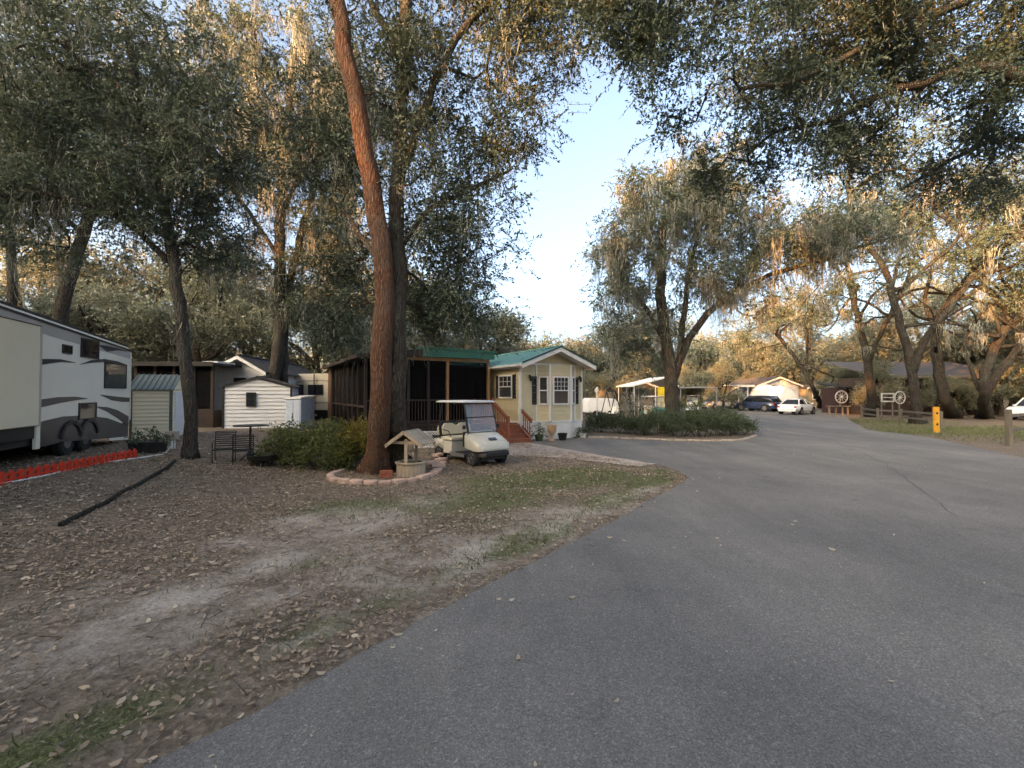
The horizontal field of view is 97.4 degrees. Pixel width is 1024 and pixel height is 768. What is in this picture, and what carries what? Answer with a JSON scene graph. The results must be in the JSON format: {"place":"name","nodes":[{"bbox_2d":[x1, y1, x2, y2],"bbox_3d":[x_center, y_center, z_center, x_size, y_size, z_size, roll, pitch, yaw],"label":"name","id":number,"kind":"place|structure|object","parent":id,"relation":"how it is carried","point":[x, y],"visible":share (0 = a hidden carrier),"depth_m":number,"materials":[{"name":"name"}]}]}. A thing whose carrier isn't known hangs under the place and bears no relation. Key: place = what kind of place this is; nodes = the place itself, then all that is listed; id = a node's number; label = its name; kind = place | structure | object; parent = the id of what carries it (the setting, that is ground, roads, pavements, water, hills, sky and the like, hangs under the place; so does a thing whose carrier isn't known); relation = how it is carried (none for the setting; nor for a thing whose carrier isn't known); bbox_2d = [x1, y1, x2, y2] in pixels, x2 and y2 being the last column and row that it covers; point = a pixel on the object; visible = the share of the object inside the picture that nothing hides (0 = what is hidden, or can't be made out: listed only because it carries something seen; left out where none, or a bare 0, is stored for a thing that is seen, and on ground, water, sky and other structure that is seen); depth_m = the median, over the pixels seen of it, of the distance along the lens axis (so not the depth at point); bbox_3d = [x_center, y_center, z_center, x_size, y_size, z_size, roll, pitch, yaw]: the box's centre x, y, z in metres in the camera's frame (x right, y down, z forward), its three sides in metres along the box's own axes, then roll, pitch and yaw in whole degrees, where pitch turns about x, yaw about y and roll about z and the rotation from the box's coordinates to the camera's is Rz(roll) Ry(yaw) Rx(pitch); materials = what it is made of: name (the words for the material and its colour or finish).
{"place":"outdoors","nodes":[
{"label":"outdoors","id":0,"kind":"place"},
{"bbox_2d":[0,398,1023,767],"bbox_3d":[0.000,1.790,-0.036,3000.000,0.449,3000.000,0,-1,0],"label":"ground","id":1,"kind":"structure","parent":0,"point":[164,634],"depth_m":5.01,"materials":[{"name":"soil"}]},
{"bbox_2d":[0,37,85,305],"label":"oak tree","id":2,"kind":"object","parent":1,"relation":"on","point":[11,298],"visible":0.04,"depth_m":18.99,"materials":[{"name":"green plant"}]},
{"bbox_2d":[0,300,131,458],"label":"camper","id":3,"kind":"object","parent":1,"relation":"on","point":[65,388],"visible":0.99,"depth_m":10.94,"materials":[{"name":"white plastic"}]},
{"bbox_2d":[80,337,99,358],"bbox_3d":[-11.558,-0.965,12.329,0.042,0.516,1.022,0,-1,-23],"label":"window","id":4,"kind":"structure","parent":3,"relation":"in","point":[89,348],"depth_m":12.27,"materials":[{"name":"black glass"}]},
{"bbox_2d":[104,362,126,387],"bbox_3d":[-12.214,-0.247,13.868,0.042,0.757,1.571,0,-1,-23],"label":"window","id":5,"kind":"structure","parent":3,"relation":"in","point":[115,375],"depth_m":13.81,"materials":[{"name":"black glass"}]},
{"bbox_2d":[0,449,137,484],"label":"picket fence","id":6,"kind":"object","parent":1,"relation":"on","point":[20,472],"visible":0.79,"depth_m":9.07,"materials":[{"name":"red plastic"}]},
{"bbox_2d":[0,223,139,357],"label":"oak tree","id":7,"kind":"object","parent":1,"relation":"on","point":[31,276],"visible":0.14,"depth_m":34.55,"materials":[{"name":"plant"}]},
{"bbox_2d":[18,274,166,382],"bbox_3d":[-28.186,-2.747,30.541,9.356,10.260,10.193,1,-1,-24],"label":"oak tree","id":8,"kind":"object","parent":1,"relation":"on","point":[80,310],"visible":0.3,"depth_m":29.83,"materials":[{"name":"plant"}]},
{"bbox_2d":[58,459,175,525],"bbox_3d":[-7.131,1.894,8.528,0.153,0.282,4.787,0,-1,-21],"label":"timber edging","id":9,"kind":"object","parent":1,"relation":"on","point":[93,508],"visible":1,"depth_m":7.49,"materials":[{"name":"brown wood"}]},
{"bbox_2d":[0,0,265,323],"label":"oak tree","id":10,"kind":"object","parent":1,"relation":"on","point":[62,305],"visible":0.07,"depth_m":19.97,"materials":[{"name":"green plant"}]},
{"bbox_2d":[52,239,226,359],"bbox_3d":[-30.186,-4.650,37.413,12.631,14.969,14.357,1,-1,-40],"label":"oak tree","id":11,"kind":"object","parent":1,"relation":"on","point":[124,280],"visible":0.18,"depth_m":36.19,"materials":[{"name":"plant"}]},
{"bbox_2d":[0,0,298,459],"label":"oak tree","id":12,"kind":"object","parent":1,"relation":"on","point":[153,121],"visible":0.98,"depth_m":11.06,"materials":[{"name":"green plant"}]},
{"bbox_2d":[124,426,178,453],"bbox_3d":[-9.485,1.471,11.881,1.225,0.745,0.889,1,-1,-36],"label":"planter","id":13,"kind":"object","parent":1,"relation":"on","point":[150,446],"visible":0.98,"depth_m":11.74,"materials":[{"name":"black plastic"}]},
{"bbox_2d":[129,374,183,439],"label":"shed","id":14,"kind":"structure","parent":1,"relation":"on","point":[157,400],"depth_m":15.52,"materials":[{"name":"beige metal"}]},
{"bbox_2d":[174,392,182,434],"bbox_3d":[-12.216,1.075,16.507,0.025,1.570,1.150,1,-1,-25],"label":"door","id":15,"kind":"structure","parent":14,"relation":"in","point":[178,416],"depth_m":16.50,"materials":[{"name":"white"}]},
{"bbox_2d":[85,234,274,374],"bbox_3d":[-23.532,-4.753,33.486,11.152,14.427,14.186,1,-1,-38],"label":"oak tree","id":16,"kind":"object","parent":1,"relation":"on","point":[209,332],"visible":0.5,"depth_m":31.45,"materials":[{"name":"plant"}]},
{"bbox_2d":[131,361,241,427],"bbox_3d":[-15.530,0.495,22.240,3.900,3.060,4.030,0,-1,-2],"label":"screened porch home","id":17,"kind":"object","parent":1,"relation":"on","point":[209,416],"visible":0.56,"depth_m":20.61,"materials":[{"name":"brown wood"}]},
{"bbox_2d":[212,431,236,462],"bbox_3d":[-7.281,1.587,11.393,0.463,0.766,0.508,1,-1,-25],"label":"garden chair","id":18,"kind":"object","parent":1,"relation":"on","point":[218,449],"visible":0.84,"depth_m":11.52,"materials":[{"name":"black metal"}]},
{"bbox_2d":[232,434,253,464],"bbox_3d":[-6.805,1.647,11.390,0.463,0.766,0.507,1,-1,-30],"label":"garden chair","id":19,"kind":"object","parent":1,"relation":"on","point":[243,450],"visible":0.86,"depth_m":11.23,"materials":[{"name":"black metal"}]},
{"bbox_2d":[182,266,323,371],"bbox_3d":[-24.467,-4.231,41.935,12.864,13.781,14.015,0,-1,-13],"label":"oak tree","id":20,"kind":"object","parent":1,"relation":"on","point":[241,348],"visible":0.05,"depth_m":38.79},
{"bbox_2d":[220,376,299,428],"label":"shed","id":21,"kind":"structure","parent":1,"relation":"on","point":[258,400],"depth_m":20.28,"materials":[{"name":"white"}]},
{"bbox_2d":[133,0,389,380],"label":"oak tree","id":22,"kind":"object","parent":1,"relation":"on","point":[241,22],"visible":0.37,"depth_m":22.55,"materials":[{"name":"green plant"}]},
{"bbox_2d":[245,452,278,467],"bbox_3d":[-6.374,1.945,11.476,0.760,0.308,0.760,0,-1,0],"label":"fire pit","id":23,"kind":"object","parent":1,"relation":"on","point":[266,458],"visible":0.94,"depth_m":11.26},
{"bbox_2d":[214,354,315,415],"bbox_3d":[-14.134,0.357,26.455,2.950,3.505,8.690,0,-1,-6],"label":"mobile home","id":24,"kind":"object","parent":1,"relation":"on","point":[252,366],"visible":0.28,"depth_m":22.60,"materials":[{"name":"white"}]},
{"bbox_2d":[189,0,394,474],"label":"leaning tree","id":25,"kind":"object","parent":1,"relation":"on","point":[375,460],"visible":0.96,"depth_m":10.30,"materials":[{"name":"red plant"}]},
{"bbox_2d":[284,395,315,428],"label":"shed","id":26,"kind":"structure","parent":1,"relation":"on","point":[298,408],"depth_m":19.59,"materials":[{"name":"metal"}]},
{"bbox_2d":[286,400,299,427],"bbox_3d":[-9.507,1.316,19.538,0.580,1.210,0.043,0,-1,3],"label":"door","id":27,"kind":"structure","parent":26,"relation":"in","point":[293,406],"depth_m":19.54,"materials":[{"name":"metal"}]},
{"bbox_2d":[244,275,371,373],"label":"oak tree","id":28,"kind":"object","parent":1,"relation":"on","point":[309,365],"visible":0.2,"depth_m":33.46,"materials":[{"name":"plant"}]},
{"bbox_2d":[251,413,367,472],"bbox_3d":[-5.075,1.587,12.063,3.803,1.705,2.329,0,-1,0],"label":"shrub","id":29,"kind":"object","parent":1,"relation":"on","point":[344,446],"visible":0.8,"depth_m":11.66,"materials":[{"name":"green plant"}]},
{"bbox_2d":[295,373,327,418],"bbox_3d":[-12.314,0.800,29.967,2.800,2.759,6.185,0,-1,-3],"label":"camper","id":30,"kind":"object","parent":1,"relation":"on","point":[313,384],"visible":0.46,"depth_m":27.08,"materials":[{"name":"white metal"}]},
{"bbox_2d":[253,23,405,382],"bbox_3d":[-9.694,-8.752,24.576,8.089,21.898,5.962,0,-1,0],"label":"oak tree","id":31,"kind":"object","parent":1,"relation":"on","point":[296,289],"visible":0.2,"depth_m":23.47,"materials":[{"name":"green plant"}]},
{"bbox_2d":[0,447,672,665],"bbox_3d":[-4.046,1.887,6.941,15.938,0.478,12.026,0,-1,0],"label":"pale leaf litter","id":32,"kind":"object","parent":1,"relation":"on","point":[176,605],"visible":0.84,"depth_m":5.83,"materials":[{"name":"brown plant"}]},
{"bbox_2d":[0,432,686,767],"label":"leaf litter","id":33,"kind":"object","parent":1,"relation":"on","point":[33,659],"visible":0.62,"depth_m":5.84,"materials":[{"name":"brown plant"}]},
{"bbox_2d":[287,218,415,371],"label":"oak tree","id":34,"kind":"object","parent":1,"relation":"on","point":[330,362],"depth_m":40.74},
{"bbox_2d":[326,453,446,484],"bbox_3d":[-3.099,2.129,11.723,2.671,0.288,3.839,0,-1,0],"label":"stone edging","id":35,"kind":"object","parent":1,"relation":"on","point":[439,463],"visible":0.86,"depth_m":10.29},
{"bbox_2d":[327,254,458,358],"bbox_3d":[-9.776,-4.009,36.400,12.104,13.097,11.110,1,-1,-28],"label":"oak tree","id":36,"kind":"object","parent":1,"relation":"on","point":[408,345],"visible":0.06,"depth_m":36.43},
{"bbox_2d":[321,346,497,436],"bbox_3d":[-5.990,0.484,23.688,6.220,3.980,10.640,1,-1,-30],"label":"screened porch home","id":37,"kind":"object","parent":1,"relation":"on","point":[465,375],"visible":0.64,"depth_m":19.83,"materials":[{"name":"brown wood"}]},
{"bbox_2d":[384,428,435,477],"bbox_3d":[-2.465,1.667,10.982,0.997,1.107,0.842,0,-1,12],"label":"wishing well","id":38,"kind":"object","parent":1,"relation":"on","point":[416,466],"visible":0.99,"depth_m":10.70,"materials":[{"name":"brown wood"}]},
{"bbox_2d":[241,0,630,471],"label":"oak tree","id":39,"kind":"object","parent":1,"relation":"on","point":[406,45],"visible":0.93,"depth_m":11.51,"materials":[{"name":"green plant"}]},
{"bbox_2d":[432,400,509,466],"bbox_3d":[-1.238,1.375,13.223,1.280,1.780,2.580,1,-2,-41],"label":"golf cart","id":40,"kind":"object","parent":1,"relation":"on","point":[461,439],"visible":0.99,"depth_m":12.74,"materials":[{"name":"plastic"}]},
{"bbox_2d":[441,298,534,361],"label":"oak tree","id":41,"kind":"object","parent":1,"relation":"on","point":[512,329],"visible":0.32,"depth_m":39.52,"materials":[{"name":"plant"}]},
{"bbox_2d":[473,399,532,443],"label":"steps","id":42,"kind":"structure","parent":1,"relation":"on","point":[509,432],"depth_m":18.45,"materials":[{"name":"red wood"}]},
{"bbox_2d":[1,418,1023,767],"bbox_3d":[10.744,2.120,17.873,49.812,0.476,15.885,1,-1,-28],"label":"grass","id":43,"kind":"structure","parent":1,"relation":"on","point":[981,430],"depth_m":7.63,"materials":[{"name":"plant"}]},
{"bbox_2d":[478,345,596,439],"bbox_3d":[-0.756,0.458,24.271,3.980,4.055,11.535,1,-1,-30],"label":"mobile home","id":44,"kind":"object","parent":1,"relation":"on","point":[544,387],"visible":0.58,"depth_m":19.68,"materials":[{"name":"beige"}]},
{"bbox_2d":[498,375,511,398],"bbox_3d":[-0.283,0.122,20.093,0.099,1.040,1.220,1,-1,-30],"label":"window","id":45,"kind":"structure","parent":44,"relation":"in","point":[504,381],"depth_m":20.07,"materials":[{"name":"white glass"}]},
{"bbox_2d":[538,376,547,404],"bbox_3d":[1.359,0.279,19.461,0.420,1.240,0.099,0,-1,1],"label":"window","id":46,"kind":"structure","parent":44,"relation":"in","point":[543,380],"depth_m":19.43,"materials":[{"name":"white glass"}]},
{"bbox_2d":[552,376,568,404],"bbox_3d":[2.138,0.285,19.733,0.870,1.240,0.099,1,-1,-30],"label":"window","id":47,"kind":"structure","parent":44,"relation":"in","point":[560,384],"depth_m":19.70,"materials":[{"name":"white glass"}]},
{"bbox_2d":[533,330,572,347],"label":"oak tree","id":48,"kind":"object","parent":1,"relation":"on","point":[543,344],"visible":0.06,"depth_m":62.92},
{"bbox_2d":[583,370,610,414],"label":"oak tree","id":49,"kind":"object","parent":1,"relation":"on","point":[602,381],"visible":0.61,"depth_m":40.41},
{"bbox_2d":[582,407,615,432],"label":"shrub","id":50,"kind":"object","parent":1,"relation":"on","point":[589,419],"visible":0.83,"depth_m":22.93,"materials":[{"name":"green plant"}]},
{"bbox_2d":[583,398,624,415],"bbox_3d":[7.600,1.936,36.756,3.503,1.599,1.760,0,-1,-10],"label":"utility trailer","id":51,"kind":"object","parent":1,"relation":"on","point":[589,404],"visible":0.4,"depth_m":35.97,"materials":[{"name":"metal"}]},
{"bbox_2d":[560,318,658,393],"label":"oak tree","id":52,"kind":"object","parent":1,"relation":"on","point":[593,359],"visible":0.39,"depth_m":44.84,"materials":[{"name":"plant"}]},
{"bbox_2d":[598,411,634,433],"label":"shrub","id":53,"kind":"object","parent":1,"relation":"on","point":[614,421],"visible":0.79,"depth_m":22.31,"materials":[{"name":"green plant"}]},
{"bbox_2d":[584,379,658,412],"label":"mobile home","id":54,"kind":"object","parent":1,"relation":"on","point":[602,394],"visible":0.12,"depth_m":45.17,"materials":[{"name":"white"}]},
{"bbox_2d":[611,376,654,414],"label":"oak tree","id":55,"kind":"object","parent":1,"relation":"on","point":[624,389],"visible":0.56,"depth_m":40.43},
{"bbox_2d":[616,387,661,417],"bbox_3d":[6.924,1.307,24.361,2.466,2.375,2.131,0,-1,0],"label":"shrub","id":56,"kind":"object","parent":1,"relation":"on","point":[628,405],"visible":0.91,"depth_m":24.28,"materials":[{"name":"green plant"}]},
{"bbox_2d":[623,409,661,434],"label":"shrub","id":57,"kind":"object","parent":1,"relation":"on","point":[636,423],"visible":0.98,"depth_m":21.36,"materials":[{"name":"green plant"}]},
{"bbox_2d":[617,377,678,415],"bbox_3d":[11.441,1.089,38.215,4.200,3.350,3.020,0,-1,-12],"label":"canopy","id":58,"kind":"object","parent":1,"relation":"on","point":[659,381],"visible":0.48,"depth_m":37.12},
{"bbox_2d":[590,298,707,382],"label":"oak tree","id":59,"kind":"object","parent":1,"relation":"on","point":[689,325],"visible":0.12,"depth_m":51.73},
{"bbox_2d":[638,404,678,433],"bbox_3d":[7.223,1.805,22.102,2.135,1.694,2.177,0,-1,0],"label":"shrub","id":60,"kind":"object","parent":1,"relation":"on","point":[654,414],"visible":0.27,"depth_m":21.82,"materials":[{"name":"green plant"}]},
{"bbox_2d":[588,434,757,440],"bbox_3d":[7.483,2.372,19.579,8.014,0.100,2.060,0,-1,-5],"label":"stone edging","id":61,"kind":"object","parent":1,"relation":"on","point":[749,437],"visible":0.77,"depth_m":19.12,"materials":[{"name":"concrete"}]},
{"bbox_2d":[648,407,700,437],"bbox_3d":[7.566,1.835,20.727,2.147,1.643,2.048,1,-1,-37],"label":"shrub","id":62,"kind":"object","parent":1,"relation":"on","point":[671,421],"visible":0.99,"depth_m":20.39,"materials":[{"name":"green plant"}]},
{"bbox_2d":[664,397,715,428],"bbox_3d":[9.600,1.588,24.410,2.859,1.829,2.248,0,-1,0],"label":"shrub","id":63,"kind":"object","parent":1,"relation":"on","point":[682,405],"visible":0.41,"depth_m":24.17,"materials":[{"name":"green plant"}]},
{"bbox_2d":[678,365,715,403],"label":"oak tree","id":64,"kind":"object","parent":1,"relation":"on","point":[707,377],"visible":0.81,"depth_m":43.52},
{"bbox_2d":[674,329,727,401],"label":"oak tree","id":65,"kind":"object","parent":1,"relation":"on","point":[698,353],"visible":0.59,"depth_m":64.78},
{"bbox_2d":[677,405,731,436],"bbox_3d":[8.768,1.792,20.652,2.304,1.647,1.793,1,-1,-32],"label":"shrub","id":66,"kind":"object","parent":1,"relation":"on","point":[708,422],"visible":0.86,"depth_m":20.45,"materials":[{"name":"green plant"}]},
{"bbox_2d":[701,361,747,409],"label":"oak tree","id":67,"kind":"object","parent":1,"relation":"on","point":[723,377],"visible":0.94,"depth_m":49.37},
{"bbox_2d":[702,408,752,436],"bbox_3d":[9.864,1.874,20.985,2.522,1.597,1.963,0,-1,22],"label":"shrub","id":68,"kind":"object","parent":1,"relation":"on","point":[729,416],"visible":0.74,"depth_m":20.89,"materials":[{"name":"green plant"}]},
{"bbox_2d":[701,325,760,377],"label":"oak tree","id":69,"kind":"object","parent":1,"relation":"on","point":[739,369],"visible":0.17,"depth_m":73.17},
{"bbox_2d":[719,412,761,434],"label":"shrub","id":70,"kind":"object","parent":1,"relation":"on","point":[749,424],"visible":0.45,"depth_m":21.45,"materials":[{"name":"green plant"}]},
{"bbox_2d":[570,123,934,430],"bbox_3d":[11.745,-5.459,23.789,16.493,16.489,8.891,0,-1,19],"label":"oak tree","id":71,"kind":"object","parent":1,"relation":"on","point":[676,220],"visible":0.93,"depth_m":22.95,"materials":[{"name":"green plant"}]},
{"bbox_2d":[727,337,818,380],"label":"oak tree","id":72,"kind":"object","parent":1,"relation":"on","point":[764,371],"visible":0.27,"depth_m":64.53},
{"bbox_2d":[543,0,1023,229],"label":"oak tree","id":73,"kind":"object","parent":1,"relation":"on","point":[889,36],"visible":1,"depth_m":10.41,"materials":[{"name":"green plant"}]},
{"bbox_2d":[705,266,868,408],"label":"oak tree","id":74,"kind":"object","parent":1,"relation":"on","point":[774,327],"visible":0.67,"depth_m":47.70,"materials":[{"name":"green plant"}]},
{"bbox_2d":[743,284,858,384],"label":"oak tree","id":75,"kind":"object","parent":1,"relation":"on","point":[801,353],"visible":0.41,"depth_m":63.20,"materials":[{"name":"plant"}]},
{"bbox_2d":[810,360,849,392],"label":"oak tree","id":76,"kind":"object","parent":1,"relation":"on","point":[822,380],"visible":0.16,"depth_m":56.31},
{"bbox_2d":[817,383,853,413],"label":"shed","id":77,"kind":"structure","parent":1,"relation":"on","point":[828,396],"depth_m":44.69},
{"bbox_2d":[806,328,892,382],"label":"oak tree","id":78,"kind":"object","parent":1,"relation":"on","point":[842,341],"visible":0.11,"depth_m":60.06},
{"bbox_2d":[766,164,981,416],"bbox_3d":[28.703,-6.910,36.359,16.114,20.284,11.942,0,-1,0],"label":"oak tree","id":79,"kind":"object","parent":1,"relation":"on","point":[871,402],"visible":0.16,"depth_m":35.93,"materials":[{"name":"green plant"}]},
{"bbox_2d":[846,355,908,414],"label":"oak tree","id":80,"kind":"object","parent":1,"relation":"on","point":[880,371],"visible":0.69,"depth_m":37.78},
{"bbox_2d":[819,309,946,378],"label":"oak tree","id":81,"kind":"object","parent":1,"relation":"on","point":[890,337],"visible":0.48,"depth_m":48.80,"materials":[{"name":"plant"}]},
{"bbox_2d":[860,406,942,427],"bbox_3d":[25.687,2.186,30.515,0.774,1.051,10.359,0,-1,17],"label":"rail fence","id":82,"kind":"object","parent":1,"relation":"on","point":[878,416],"visible":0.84,"depth_m":29.80,"materials":[{"name":"brown wood"}]},
{"bbox_2d":[785,98,1023,424],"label":"oak tree","id":83,"kind":"object","parent":1,"relation":"on","point":[912,361],"visible":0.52,"depth_m":28.86,"materials":[{"name":"green plant"}]},
{"bbox_2d":[826,362,1019,415],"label":"lodge","id":84,"kind":"structure","parent":1,"relation":"on","point":[952,369],"depth_m":41.39,"materials":[{"name":"brown wood"}]},
{"bbox_2d":[933,407,939,432],"bbox_3d":[21.443,1.830,22.735,0.260,1.350,0.118,0,-1,6],"label":"marker post","id":85,"kind":"object","parent":1,"relation":"on","point":[936,419],"visible":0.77,"depth_m":22.70,"materials":[{"name":"yellow paint"}]},
{"bbox_2d":[906,372,968,415],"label":"oak tree","id":86,"kind":"object","parent":1,"relation":"on","point":[929,394],"visible":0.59,"depth_m":38.27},
{"bbox_2d":[857,269,1022,378],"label":"oak tree","id":87,"kind":"object","parent":1,"relation":"on","point":[935,297],"visible":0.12,"depth_m":52.14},
{"bbox_2d":[861,143,1023,418],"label":"oak tree","id":88,"kind":"object","parent":1,"relation":"on","point":[950,410],"visible":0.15,"depth_m":32.99,"materials":[{"name":"green plant"}]},
{"bbox_2d":[902,191,1023,418],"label":"oak tree","id":89,"kind":"object","parent":1,"relation":"on","point":[986,384],"visible":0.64,"depth_m":29.87,"materials":[{"name":"green plant"}]},
{"bbox_2d":[912,319,1022,399],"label":"oak tree","id":90,"kind":"object","parent":1,"relation":"on","point":[951,341],"visible":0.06,"depth_m":49.23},
{"bbox_2d":[951,378,992,415],"bbox_3d":[39.250,1.057,39.268,3.508,3.658,3.822,0,-1,20],"label":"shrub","id":91,"kind":"object","parent":1,"relation":"on","point":[970,387],"visible":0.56,"depth_m":38.64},
{"bbox_2d":[942,291,1023,408],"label":"oak tree","id":92,"kind":"object","parent":1,"relation":"on","point":[956,354],"visible":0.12,"depth_m":47.53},
{"bbox_2d":[948,244,1023,365],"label":"oak tree","id":93,"kind":"object","parent":1,"relation":"on","point":[1007,339],"visible":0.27,"depth_m":41.34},
{"bbox_2d":[956,356,1023,416],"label":"oak tree","id":94,"kind":"object","parent":1,"relation":"on","point":[1000,390],"visible":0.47,"depth_m":37.58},
{"bbox_2d":[993,309,1023,397],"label":"oak tree","id":95,"kind":"object","parent":1,"relation":"on","point":[1016,376],"visible":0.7,"depth_m":36.39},
{"bbox_2d":[998,355,1023,403],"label":"oak tree","id":96,"kind":"object","parent":1,"relation":"on","point":[1019,398],"visible":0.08,"depth_m":41.30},
{"bbox_2d":[1004,409,1023,445],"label":"rail fence","id":97,"kind":"object","parent":1,"relation":"on","point":[1009,428],"visible":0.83,"depth_m":16.97,"materials":[{"name":"brown wood"}]},
{"bbox_2d":[0,0,1023,378],"label":"sky","id":98,"kind":"structure","parent":0,"point":[568,196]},
{"bbox_2d":[506,442,653,465],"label":"concrete path","id":99,"kind":"structure","parent":0,"point":[566,451],"depth_m":14.55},
{"bbox_2d":[143,405,1023,767],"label":"road","id":100,"kind":"structure","parent":0,"point":[767,629],"depth_m":3.63,"materials":[{"name":"asphalt"}]},
{"bbox_2d":[706,376,803,409],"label":"mobile home","id":101,"kind":"object","parent":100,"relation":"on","point":[747,385],"visible":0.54,"depth_m":54.66,"materials":[{"name":"beige"}]},
{"bbox_2d":[735,395,781,411],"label":"parked car","id":102,"kind":"object","parent":100,"relation":"on","point":[764,403],"visible":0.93,"depth_m":48.47,"materials":[{"name":"blue metal"}]},
{"bbox_2d":[749,384,800,409],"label":"covered trailer","id":103,"kind":"object","parent":100,"relation":"on","point":[782,393],"visible":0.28,"depth_m":49.93,"materials":[{"name":"metal"}]},
{"bbox_2d":[777,399,815,414],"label":"parked car","id":104,"kind":"object","parent":100,"relation":"on","point":[800,406],"visible":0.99,"depth_m":41.45,"materials":[{"name":"white metal"}]},
{"bbox_2d":[798,381,828,407],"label":"mobile home","id":105,"kind":"object","parent":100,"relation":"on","point":[806,394],"visible":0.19,"depth_m":60.11,"materials":[{"name":"beige"}]},
{"bbox_2d":[827,359,863,387],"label":"oak tree","id":106,"kind":"object","parent":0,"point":[841,372],"visible":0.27,"depth_m":47.31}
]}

